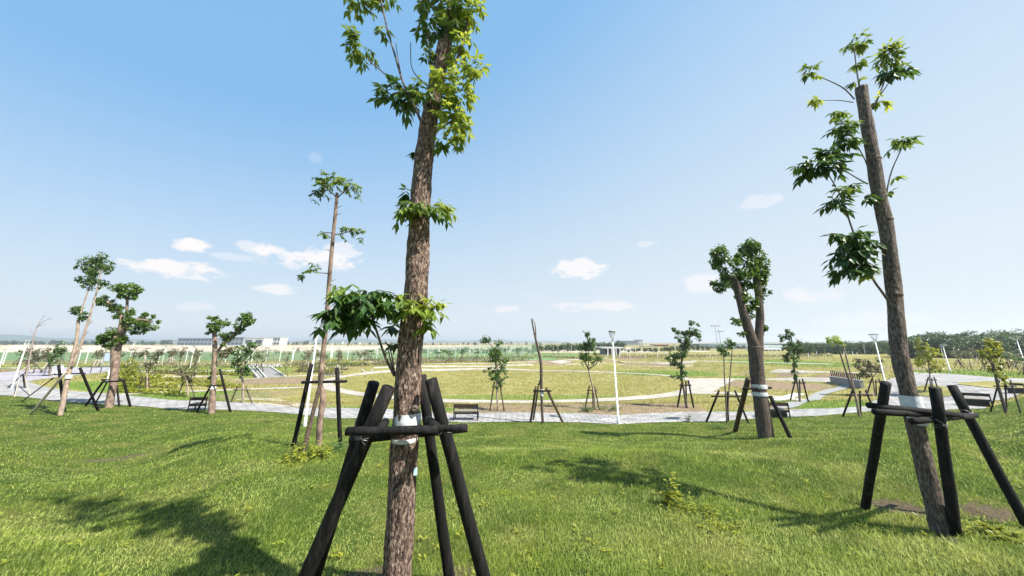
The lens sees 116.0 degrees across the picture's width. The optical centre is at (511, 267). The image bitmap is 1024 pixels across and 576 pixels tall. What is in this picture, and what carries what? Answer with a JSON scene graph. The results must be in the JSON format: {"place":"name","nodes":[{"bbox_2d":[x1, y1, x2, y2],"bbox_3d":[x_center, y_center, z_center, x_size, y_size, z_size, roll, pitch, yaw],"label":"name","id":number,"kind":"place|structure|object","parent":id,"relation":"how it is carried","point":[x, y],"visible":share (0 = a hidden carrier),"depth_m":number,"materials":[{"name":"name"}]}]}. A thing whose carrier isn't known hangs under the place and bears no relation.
{"place":"outdoors","nodes":[
{"label":"outdoors","id":0,"kind":"place"},
{"bbox_2d":[0,367,109,380],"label":"side road","id":1,"kind":"structure","parent":0,"point":[36,375],"depth_m":39.83,"materials":[{"name":"concrete"}]},
{"bbox_2d":[0,345,669,352],"bbox_3d":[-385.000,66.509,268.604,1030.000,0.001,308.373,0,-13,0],"label":"bare ground","id":2,"kind":"structure","parent":0,"point":[337,347],"depth_m":201.16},
{"bbox_2d":[0,345,54,351],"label":"earth heap","id":3,"kind":"object","parent":2,"relation":"on","point":[14,347],"visible":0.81,"depth_m":140.60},
{"bbox_2d":[29,346,109,351],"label":"earth heap","id":4,"kind":"object","parent":2,"relation":"on","point":[91,348],"visible":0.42,"depth_m":131.49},
{"bbox_2d":[122,345,160,350],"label":"earth heap","id":5,"kind":"object","parent":2,"relation":"on","point":[126,347],"visible":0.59,"depth_m":142.11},
{"bbox_2d":[151,345,204,350],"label":"earth heap","id":6,"kind":"object","parent":2,"relation":"on","point":[170,347],"visible":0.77,"depth_m":154.66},
{"bbox_2d":[202,345,267,350],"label":"earth heap","id":7,"kind":"object","parent":2,"relation":"on","point":[245,346],"visible":0.41,"depth_m":158.57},
{"bbox_2d":[268,345,329,349],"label":"earth heap","id":8,"kind":"object","parent":2,"relation":"on","point":[294,347],"visible":0.89,"depth_m":162.93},
{"bbox_2d":[339,346,387,349],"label":"earth heap","id":9,"kind":"object","parent":2,"relation":"on","point":[361,348],"visible":0.74,"depth_m":175.91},
{"bbox_2d":[0,335,783,342],"bbox_3d":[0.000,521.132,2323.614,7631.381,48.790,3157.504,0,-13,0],"label":"hills","id":10,"kind":"structure","parent":0,"point":[9,338],"depth_m":2587.22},
{"bbox_2d":[377,361,534,364],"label":"terrace strip","id":11,"kind":"object","parent":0,"point":[469,363],"visible":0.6,"depth_m":61.39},
{"bbox_2d":[0,380,985,423],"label":"paved path","id":12,"kind":"structure","parent":0,"point":[84,397],"depth_m":17.65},
{"bbox_2d":[11,340,31,387],"bbox_3d":[-42.272,8.469,27.441,0.433,4.387,0.433,0,-13,0],"label":"street lamp","id":13,"kind":"object","parent":12,"relation":"on","point":[20,362],"visible":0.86,"depth_m":27.50,"materials":[{"name":"white metal"}]},
{"bbox_2d":[453,404,478,420],"bbox_3d":[-2.299,7.270,16.139,1.229,0.815,0.550,0,-13,0],"label":"park bench","id":14,"kind":"object","parent":12,"relation":"on","point":[465,411],"visible":0.93,"depth_m":15.97,"materials":[{"name":"brown wood"}]},
{"bbox_2d":[608,331,619,424],"bbox_3d":[5.068,5.342,15.695,0.387,4.428,0.387,0,-13,0],"label":"street lamp","id":15,"kind":"object","parent":12,"relation":"on","point":[618,417],"visible":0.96,"depth_m":15.66,"materials":[{"name":"white metal"}]},
{"bbox_2d":[769,402,790,417],"bbox_3d":[13.495,7.360,16.558,1.262,0.815,0.550,-1,-13,6],"label":"park bench","id":16,"kind":"object","parent":12,"relation":"on","point":[783,411],"visible":0.51,"depth_m":16.35,"materials":[{"name":"brown wood"}]},
{"bbox_2d":[961,392,993,406],"bbox_3d":[28.330,8.080,19.611,1.106,0.815,0.550,-7,-15,28],"label":"park bench","id":17,"kind":"object","parent":12,"relation":"on","point":[978,402],"visible":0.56,"depth_m":19.43,"materials":[{"name":"brown wood"}]},
{"bbox_2d":[323,368,694,402],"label":"ring path","id":18,"kind":"structure","parent":0,"point":[329,386],"depth_m":30.03,"materials":[{"name":"concrete"}]},
{"bbox_2d":[0,395,1023,575],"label":"lawn","id":19,"kind":"structure","parent":0,"point":[895,505],"depth_m":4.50,"materials":[{"name":"plant"}]},
{"bbox_2d":[21,364,99,414],"bbox_3d":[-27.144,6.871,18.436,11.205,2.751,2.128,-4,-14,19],"label":"tree support frame","id":20,"kind":"object","parent":19,"relation":"on","point":[61,376],"visible":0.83,"depth_m":16.77,"materials":[{"name":"wood"}]},
{"bbox_2d":[57,251,116,415],"bbox_3d":[-22.955,3.292,16.886,2.043,8.567,0.921,0,-13,0],"label":"leaning tree","id":21,"kind":"object","parent":19,"relation":"on","point":[94,267],"visible":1,"depth_m":17.24,"materials":[{"name":"green plant"}]},
{"bbox_2d":[84,379,131,407],"bbox_3d":[-24.400,7.626,19.283,2.959,1.787,1.074,-1,-13,5],"label":"tree support frame","id":22,"kind":"object","parent":19,"relation":"on","point":[117,391],"visible":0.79,"depth_m":19.19,"materials":[{"name":"wood"}]},
{"bbox_2d":[94,282,161,407],"bbox_3d":[-24.370,4.652,19.765,4.231,7.693,1.182,0,-13,0],"label":"topiary tree","id":23,"kind":"object","parent":19,"relation":"on","point":[117,338],"visible":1,"depth_m":19.86,"materials":[{"name":"green plant"}]},
{"bbox_2d":[187,397,208,411],"bbox_3d":[-17.293,7.593,17.807,0.885,0.815,0.550,2,-13,-7],"label":"park bench","id":24,"kind":"object","parent":19,"relation":"on","point":[195,404],"visible":0.69,"depth_m":17.61,"materials":[{"name":"brown wood"}]},
{"bbox_2d":[195,369,231,411],"bbox_3d":[-16.192,6.725,17.265,1.984,2.469,0.885,0,-13,0],"label":"tree support frame","id":25,"kind":"object","parent":19,"relation":"on","point":[224,389],"visible":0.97,"depth_m":17.31,"materials":[{"name":"wood"}]},
{"bbox_2d":[204,311,256,413],"bbox_3d":[-15.752,5.126,17.449,2.811,5.465,0.969,0,-13,0],"label":"pollarded tree","id":26,"kind":"object","parent":19,"relation":"on","point":[215,328],"visible":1,"depth_m":17.61,"materials":[{"name":"green plant"}]},
{"bbox_2d":[276,440,333,465],"bbox_3d":[-3.851,3.426,5.953,0.937,0.276,1.081,7,-15,-29],"label":"weed","id":27,"kind":"object","parent":19,"relation":"on","point":[314,451],"visible":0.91,"depth_m":5.92,"materials":[{"name":"green plant"}]},
{"bbox_2d":[303,326,321,426],"bbox_3d":[-8.092,4.348,12.913,0.284,3.901,0.284,0,-13,0],"label":"street lamp","id":28,"kind":"object","parent":19,"relation":"on","point":[307,404],"visible":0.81,"depth_m":12.77,"materials":[{"name":"white metal"}]},
{"bbox_2d":[291,364,346,452],"bbox_3d":[-4.168,3.090,6.899,1.046,1.948,0.836,4,-14,-19],"label":"tree support frame","id":29,"kind":"object","parent":19,"relation":"on","point":[337,381],"visible":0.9,"depth_m":6.96,"materials":[{"name":"wood"}]},
{"bbox_2d":[309,438,347,453],"bbox_3d":[-3.649,3.647,6.506,0.909,0.190,0.884,-12,-18,41],"label":"weed","id":30,"kind":"object","parent":19,"relation":"on","point":[340,447],"visible":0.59,"depth_m":6.53,"materials":[{"name":"green plant"}]},
{"bbox_2d":[296,169,366,448],"bbox_3d":[-4.295,0.737,7.387,1.532,6.340,0.721,0,-13,0],"label":"young tree","id":31,"kind":"object","parent":19,"relation":"on","point":[323,182],"visible":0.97,"depth_m":7.70,"materials":[{"name":"green plant"}]},
{"bbox_2d":[298,374,490,575],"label":"tree support frame","id":32,"kind":"object","parent":19,"relation":"on","point":[367,429],"visible":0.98,"depth_m":2.33,"materials":[{"name":"wood"}]},
{"bbox_2d":[305,0,490,575],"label":"young tree","id":33,"kind":"object","parent":19,"relation":"on","point":[349,314],"visible":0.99,"depth_m":2.65,"materials":[{"name":"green plant"}]},
{"bbox_2d":[531,318,543,422],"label":"bare sapling","id":34,"kind":"object","parent":19,"relation":"on","point":[540,383],"visible":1,"depth_m":15.53,"materials":[{"name":"brown plant"}]},
{"bbox_2d":[529,385,563,422],"bbox_3d":[1.580,6.680,15.460,1.723,1.898,1.101,-6,-14,22],"label":"tree support frame","id":35,"kind":"object","parent":19,"relation":"on","point":[536,389],"visible":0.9,"depth_m":15.37,"materials":[{"name":"wood"}]},
{"bbox_2d":[659,471,682,509],"bbox_3d":[1.963,2.747,3.944,0.282,0.444,0.283,-9,-16,34],"label":"weed","id":36,"kind":"object","parent":19,"relation":"on","point":[668,495],"visible":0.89,"depth_m":3.93,"materials":[{"name":"green plant"}]},
{"bbox_2d":[655,491,749,536],"bbox_3d":[2.124,2.818,3.672,0.946,0.175,0.909,0,-13,0],"label":"weed","id":37,"kind":"object","parent":19,"relation":"on","point":[710,515],"visible":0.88,"depth_m":3.68,"materials":[{"name":"green plant"}]},
{"bbox_2d":[717,337,735,422],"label":"sapling","id":38,"kind":"object","parent":19,"relation":"on","point":[730,346],"visible":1,"depth_m":15.62,"materials":[{"name":"green plant"}]},
{"bbox_2d":[705,390,748,422],"bbox_3d":[10.157,6.757,15.432,1.849,1.671,1.008,-5,-14,20],"label":"tree support frame","id":39,"kind":"object","parent":19,"relation":"on","point":[714,402],"visible":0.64,"depth_m":15.35,"materials":[{"name":"wood"}]},
{"bbox_2d":[708,237,772,438],"bbox_3d":[7.944,2.159,10.713,2.265,6.745,1.197,0,-13,0],"label":"forked tree","id":40,"kind":"object","parent":19,"relation":"on","point":[755,265],"visible":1,"depth_m":10.85,"materials":[{"name":"green plant"}]},
{"bbox_2d":[733,377,792,437],"bbox_3d":[8.377,5.048,11.351,1.154,2.520,3.398,-4,-14,17],"label":"tree support frame","id":41,"kind":"object","parent":19,"relation":"on","point":[746,387],"visible":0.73,"depth_m":10.33,"materials":[{"name":"wood"}]},
{"bbox_2d":[825,335,860,416],"bbox_3d":[16.315,5.298,15.731,0.895,3.897,0.604,0,-13,0],"label":"sapling","id":42,"kind":"object","parent":19,"relation":"on","point":[839,342],"visible":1,"depth_m":15.86,"materials":[{"name":"green plant"}]},
{"bbox_2d":[842,390,871,416],"bbox_3d":[16.921,6.766,15.744,1.315,1.515,1.124,0,-13,0],"label":"tree support frame","id":43,"kind":"object","parent":19,"relation":"on","point":[851,394],"visible":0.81,"depth_m":15.76,"materials":[{"name":"wood"}]},
{"bbox_2d":[786,28,950,535],"bbox_3d":[4.841,-0.266,4.088,2.139,6.472,0.601,0,-13,0],"label":"young tree","id":44,"kind":"object","parent":19,"relation":"on","point":[851,253],"visible":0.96,"depth_m":4.13,"materials":[{"name":"green plant"}]},
{"bbox_2d":[860,381,1023,536],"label":"tree support frame","id":45,"kind":"object","parent":19,"relation":"on","point":[938,415],"visible":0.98,"depth_m":3.47,"materials":[{"name":"wood"}]},
{"bbox_2d":[976,337,1009,412],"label":"sapling","id":46,"kind":"object","parent":19,"relation":"on","point":[990,345],"visible":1,"depth_m":16.69,"materials":[{"name":"green plant"}]},
{"bbox_2d":[966,520,1023,542],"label":"weed","id":47,"kind":"object","parent":19,"relation":"on","point":[986,527],"visible":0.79,"depth_m":3.23,"materials":[{"name":"green plant"}]},
{"bbox_2d":[989,380,1020,412],"bbox_3d":[25.279,6.682,16.223,1.055,1.860,1.513,-7,-15,26],"label":"tree support frame","id":48,"kind":"object","parent":19,"relation":"on","point":[995,393],"visible":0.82,"depth_m":16.59,"materials":[{"name":"wood"}]},
{"bbox_2d":[0,343,1023,423],"bbox_3d":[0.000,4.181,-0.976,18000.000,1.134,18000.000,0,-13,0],"label":"ground","id":49,"kind":"structure","parent":0,"point":[701,364],"depth_m":40.39,"materials":[{"name":"green plant"}]},
{"bbox_2d":[7,374,30,396],"bbox_3d":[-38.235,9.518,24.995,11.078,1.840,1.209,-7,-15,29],"label":"tree support frame","id":50,"kind":"object","parent":49,"relation":"on","point":[24,379],"visible":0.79,"depth_m":26.87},
{"bbox_2d":[23,315,49,386],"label":"dead tree","id":51,"kind":"object","parent":49,"relation":"on","point":[28,349],"visible":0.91,"depth_m":28.28,"materials":[{"name":"brown plant"}]},
{"bbox_2d":[31,341,67,375],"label":"sapling","id":52,"kind":"object","parent":49,"relation":"on","point":[59,351],"visible":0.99,"depth_m":37.05,"materials":[{"name":"green plant"}]},
{"bbox_2d":[119,357,139,383],"bbox_3d":[-40.723,10.992,34.136,2.407,2.914,1.324,-5,-14,20],"label":"round shrub","id":53,"kind":"object","parent":49,"relation":"on","point":[129,371],"visible":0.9,"depth_m":33.99,"materials":[{"name":"green plant"}]},
{"bbox_2d":[137,349,164,392],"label":"sapling","id":54,"kind":"object","parent":49,"relation":"on","point":[147,353],"visible":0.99,"depth_m":31.53,"materials":[{"name":"green plant"}]},
{"bbox_2d":[0,349,331,363],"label":"fence","id":55,"kind":"object","parent":49,"relation":"on","point":[280,353],"visible":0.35,"depth_m":61.87,"materials":[{"name":"white"}]},
{"bbox_2d":[172,366,197,396],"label":"sapling","id":56,"kind":"object","parent":49,"relation":"on","point":[184,375],"visible":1,"depth_m":29.03,"materials":[{"name":"green plant"}]},
{"bbox_2d":[177,338,222,344],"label":"building","id":57,"kind":"structure","parent":49,"relation":"on","point":[194,341],"depth_m":409.27,"materials":[{"name":"concrete"}]},
{"bbox_2d":[119,386,317,394],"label":"footpath","id":58,"kind":"structure","parent":49,"relation":"on","point":[229,389],"depth_m":33.66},
{"bbox_2d":[102,358,367,394],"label":"bank shrubs","id":59,"kind":"object","parent":49,"relation":"on","point":[153,380],"visible":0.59,"depth_m":35.64,"materials":[{"name":"green plant"}]},
{"bbox_2d":[227,337,252,344],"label":"building","id":60,"kind":"structure","parent":49,"relation":"on","point":[238,341],"depth_m":419.01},
{"bbox_2d":[228,341,261,402],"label":"sapling","id":61,"kind":"object","parent":49,"relation":"on","point":[243,370],"visible":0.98,"depth_m":20.92,"materials":[{"name":"green plant"}]},
{"bbox_2d":[243,338,272,345],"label":"building","id":62,"kind":"structure","parent":49,"relation":"on","point":[265,341],"depth_m":370.80,"materials":[{"name":"concrete"}]},
{"bbox_2d":[256,366,285,377],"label":"garden steps","id":63,"kind":"structure","parent":49,"relation":"on","point":[271,372],"depth_m":47.03,"materials":[{"name":"concrete"}]},
{"bbox_2d":[236,398,311,406],"bbox_3d":[-17.756,10.115,24.447,14.592,1.015,2.628,-10,-17,38],"label":"bare strip","id":64,"kind":"object","parent":49,"relation":"on","point":[294,405],"visible":0.49,"depth_m":27.62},
{"bbox_2d":[266,337,288,345],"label":"building","id":65,"kind":"structure","parent":49,"relation":"on","point":[279,341],"depth_m":390.86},
{"bbox_2d":[0,353,591,359],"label":"field strip","id":66,"kind":"object","parent":49,"relation":"on","point":[83,356],"visible":0.32,"depth_m":93.77,"materials":[{"name":"plant"}]},
{"bbox_2d":[331,343,538,359],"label":"fence","id":67,"kind":"object","parent":66,"relation":"on","point":[347,357],"visible":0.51,"depth_m":81.67,"materials":[{"name":"white"}]},
{"bbox_2d":[373,364,532,368],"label":"footpath","id":68,"kind":"structure","parent":49,"relation":"on","point":[458,366],"depth_m":57.98,"materials":[{"name":"concrete"}]},
{"bbox_2d":[120,353,832,374],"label":"bank planting","id":69,"kind":"object","parent":49,"relation":"on","point":[344,364],"visible":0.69,"depth_m":56.24,"materials":[{"name":"green plant"}]},
{"bbox_2d":[480,335,509,410],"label":"sapling","id":70,"kind":"object","parent":49,"relation":"on","point":[495,354],"visible":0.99,"depth_m":18.61,"materials":[{"name":"green plant"}]},
{"bbox_2d":[489,381,504,410],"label":"tree support frame","id":71,"kind":"object","parent":49,"relation":"on","point":[500,386],"visible":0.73,"depth_m":18.41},
{"bbox_2d":[0,359,1023,414],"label":"verge grass","id":72,"kind":"structure","parent":49,"relation":"on","point":[832,401],"depth_m":31.19,"materials":[{"name":"plant"}]},
{"bbox_2d":[577,331,603,409],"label":"sapling","id":73,"kind":"object","parent":49,"relation":"on","point":[582,356],"visible":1,"depth_m":19.22,"materials":[{"name":"green plant"}]},
{"bbox_2d":[585,386,599,409],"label":"tree support frame","id":74,"kind":"object","parent":49,"relation":"on","point":[588,390],"visible":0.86,"depth_m":18.82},
{"bbox_2d":[664,320,701,407],"bbox_3d":[10.609,5.814,19.616,2.621,5.258,1.055,2,-13,-8],"label":"sapling","id":75,"kind":"object","parent":49,"relation":"on","point":[687,335],"visible":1,"depth_m":19.72,"materials":[{"name":"green plant"}]},
{"bbox_2d":[677,380,694,407],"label":"tree support frame","id":76,"kind":"object","parent":49,"relation":"on","point":[685,385],"visible":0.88,"depth_m":19.29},
{"bbox_2d":[550,357,833,364],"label":"footpath","id":77,"kind":"structure","parent":49,"relation":"on","point":[565,361],"depth_m":67.44,"materials":[{"name":"concrete"}]},
{"bbox_2d":[700,345,783,348],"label":"building","id":78,"kind":"structure","parent":49,"relation":"on","point":[772,346],"depth_m":192.89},
{"bbox_2d":[697,392,804,400],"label":"footpath","id":79,"kind":"structure","parent":49,"relation":"on","point":[747,394],"depth_m":30.71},
{"bbox_2d":[693,377,854,381],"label":"footpath","id":80,"kind":"structure","parent":49,"relation":"on","point":[811,379],"depth_m":39.96,"materials":[{"name":"concrete"}]},
{"bbox_2d":[769,393,803,400],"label":"footpath","id":81,"kind":"structure","parent":49,"relation":"on","point":[784,397],"depth_m":28.93,"materials":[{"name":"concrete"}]},
{"bbox_2d":[778,329,803,401],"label":"sapling","id":82,"kind":"object","parent":49,"relation":"on","point":[797,349],"visible":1,"depth_m":22.13,"materials":[{"name":"green plant"}]},
{"bbox_2d":[790,379,808,401],"bbox_3d":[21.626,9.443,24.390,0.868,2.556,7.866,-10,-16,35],"label":"tree support frame","id":83,"kind":"object","parent":49,"relation":"on","point":[799,382],"visible":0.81,"depth_m":22.08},
{"bbox_2d":[800,341,817,353],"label":"broadleaf tree","id":84,"kind":"object","parent":49,"relation":"on","point":[807,349],"visible":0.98,"depth_m":102.11,"materials":[{"name":"green plant"}]},
{"bbox_2d":[778,385,849,407],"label":"path","id":85,"kind":"structure","parent":49,"relation":"on","point":[818,395],"depth_m":29.25,"materials":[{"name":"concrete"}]},
{"bbox_2d":[812,344,827,354],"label":"broadleaf tree","id":86,"kind":"object","parent":49,"relation":"on","point":[821,349],"visible":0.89,"depth_m":101.59,"materials":[{"name":"green plant"}]},
{"bbox_2d":[768,369,873,373],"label":"footpath","id":87,"kind":"structure","parent":49,"relation":"on","point":[784,371],"depth_m":43.92,"materials":[{"name":"concrete"}]},
{"bbox_2d":[828,344,848,353],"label":"broadleaf tree","id":88,"kind":"object","parent":49,"relation":"on","point":[835,350],"visible":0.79,"depth_m":104.25,"materials":[{"name":"green plant"}]},
{"bbox_2d":[829,371,863,387],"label":"retaining wall","id":89,"kind":"structure","parent":49,"relation":"on","point":[842,380],"depth_m":34.76,"materials":[{"name":"concrete"}]},
{"bbox_2d":[845,342,861,353],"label":"broadleaf tree","id":90,"kind":"object","parent":49,"relation":"on","point":[854,348],"visible":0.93,"depth_m":104.94,"materials":[{"name":"green plant"}]},
{"bbox_2d":[852,357,884,396],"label":"sapling","id":91,"kind":"object","parent":49,"relation":"on","point":[869,365],"visible":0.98,"depth_m":29.42,"materials":[{"name":"green plant"}]},
{"bbox_2d":[858,342,882,354],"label":"broadleaf tree","id":92,"kind":"object","parent":49,"relation":"on","point":[870,348],"visible":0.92,"depth_m":102.91,"materials":[{"name":"green plant"}]},
{"bbox_2d":[886,340,924,358],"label":"broadleaf tree","id":93,"kind":"object","parent":49,"relation":"on","point":[910,346],"visible":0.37,"depth_m":76.82,"materials":[{"name":"green plant"}]},
{"bbox_2d":[908,337,927,357],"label":"broadleaf tree","id":94,"kind":"object","parent":49,"relation":"on","point":[915,354],"visible":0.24,"depth_m":76.77,"materials":[{"name":"green plant"}]},
{"bbox_2d":[925,334,968,357],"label":"broadleaf tree","id":95,"kind":"object","parent":49,"relation":"on","point":[938,339],"visible":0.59,"depth_m":79.83,"materials":[{"name":"green plant"}]},
{"bbox_2d":[928,336,981,357],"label":"broadleaf tree","id":96,"kind":"object","parent":49,"relation":"on","point":[957,345],"visible":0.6,"depth_m":78.58,"materials":[{"name":"green plant"}]},
{"bbox_2d":[963,349,978,369],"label":"sapling","id":97,"kind":"object","parent":49,"relation":"on","point":[967,356],"visible":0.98,"depth_m":45.62,"materials":[{"name":"green plant"}]},
{"bbox_2d":[970,333,1014,357],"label":"broadleaf tree","id":98,"kind":"object","parent":49,"relation":"on","point":[980,344],"visible":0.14,"depth_m":79.01,"materials":[{"name":"green plant"}]},
{"bbox_2d":[975,338,1019,358],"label":"broadleaf tree","id":99,"kind":"object","parent":49,"relation":"on","point":[1005,347],"visible":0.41,"depth_m":75.14,"materials":[{"name":"green plant"}]},
{"bbox_2d":[994,334,1023,357],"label":"broadleaf tree","id":100,"kind":"object","parent":49,"relation":"on","point":[1016,344],"visible":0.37,"depth_m":80.61,"materials":[{"name":"green plant"}]},
{"bbox_2d":[997,333,1023,355],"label":"broadleaf tree","id":101,"kind":"object","parent":49,"relation":"on","point":[1011,335],"visible":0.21,"depth_m":81.33,"materials":[{"name":"green plant"}]},
{"bbox_2d":[0,0,1023,342],"label":"sky","id":102,"kind":"structure","parent":0,"point":[617,144],"materials":[{"name":"blue"}]},
{"bbox_2d":[595,347,624,354],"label":"building","id":103,"kind":"structure","parent":0,"point":[608,350],"depth_m":101.47,"materials":[{"name":"concrete"}]},
{"bbox_2d":[674,378,737,394],"bbox_3d":[22.370,13.627,37.382,3.971,0.094,21.939,-12,-17,41],"label":"path junction","id":104,"kind":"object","parent":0,"point":[705,385],"visible":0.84,"depth_m":36.67,"materials":[{"name":"concrete"}]},
{"bbox_2d":[690,343,787,345],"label":"building","id":105,"kind":"structure","parent":0,"point":[694,344],"depth_m":319.40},
{"bbox_2d":[887,372,917,395],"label":"plaza","id":106,"kind":"structure","parent":0,"point":[894,386],"depth_m":31.45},
{"bbox_2d":[917,384,950,396],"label":"lawn island","id":107,"kind":"structure","parent":0,"point":[945,391],"depth_m":28.37,"materials":[{"name":"green plant"}]},
{"bbox_2d":[912,337,946,385],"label":"sapling","id":108,"kind":"object","parent":107,"relation":"on","point":[928,358],"visible":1,"depth_m":28.67,"materials":[{"name":"green plant"}]},
{"bbox_2d":[872,373,1023,404],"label":"plaza","id":109,"kind":"structure","parent":0,"point":[943,379],"depth_m":29.34,"materials":[{"name":"concrete"}]},
{"bbox_2d":[868,334,890,398],"bbox_3d":[32.996,8.777,28.590,0.709,5.620,0.709,0,-13,0],"label":"street lamp","id":110,"kind":"object","parent":109,"relation":"on","point":[875,340],"visible":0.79,"depth_m":28.87,"materials":[{"name":"white metal"}]},
{"bbox_2d":[958,381,1023,388],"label":"lawn island","id":111,"kind":"structure","parent":109,"relation":"on","point":[990,384],"depth_m":29.66,"materials":[{"name":"green plant"}]},
{"bbox_2d":[1004,383,1023,393],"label":"park bench","id":112,"kind":"object","parent":109,"relation":"on","point":[1017,390],"visible":0.61,"depth_m":24.62,"materials":[{"name":"wood"}]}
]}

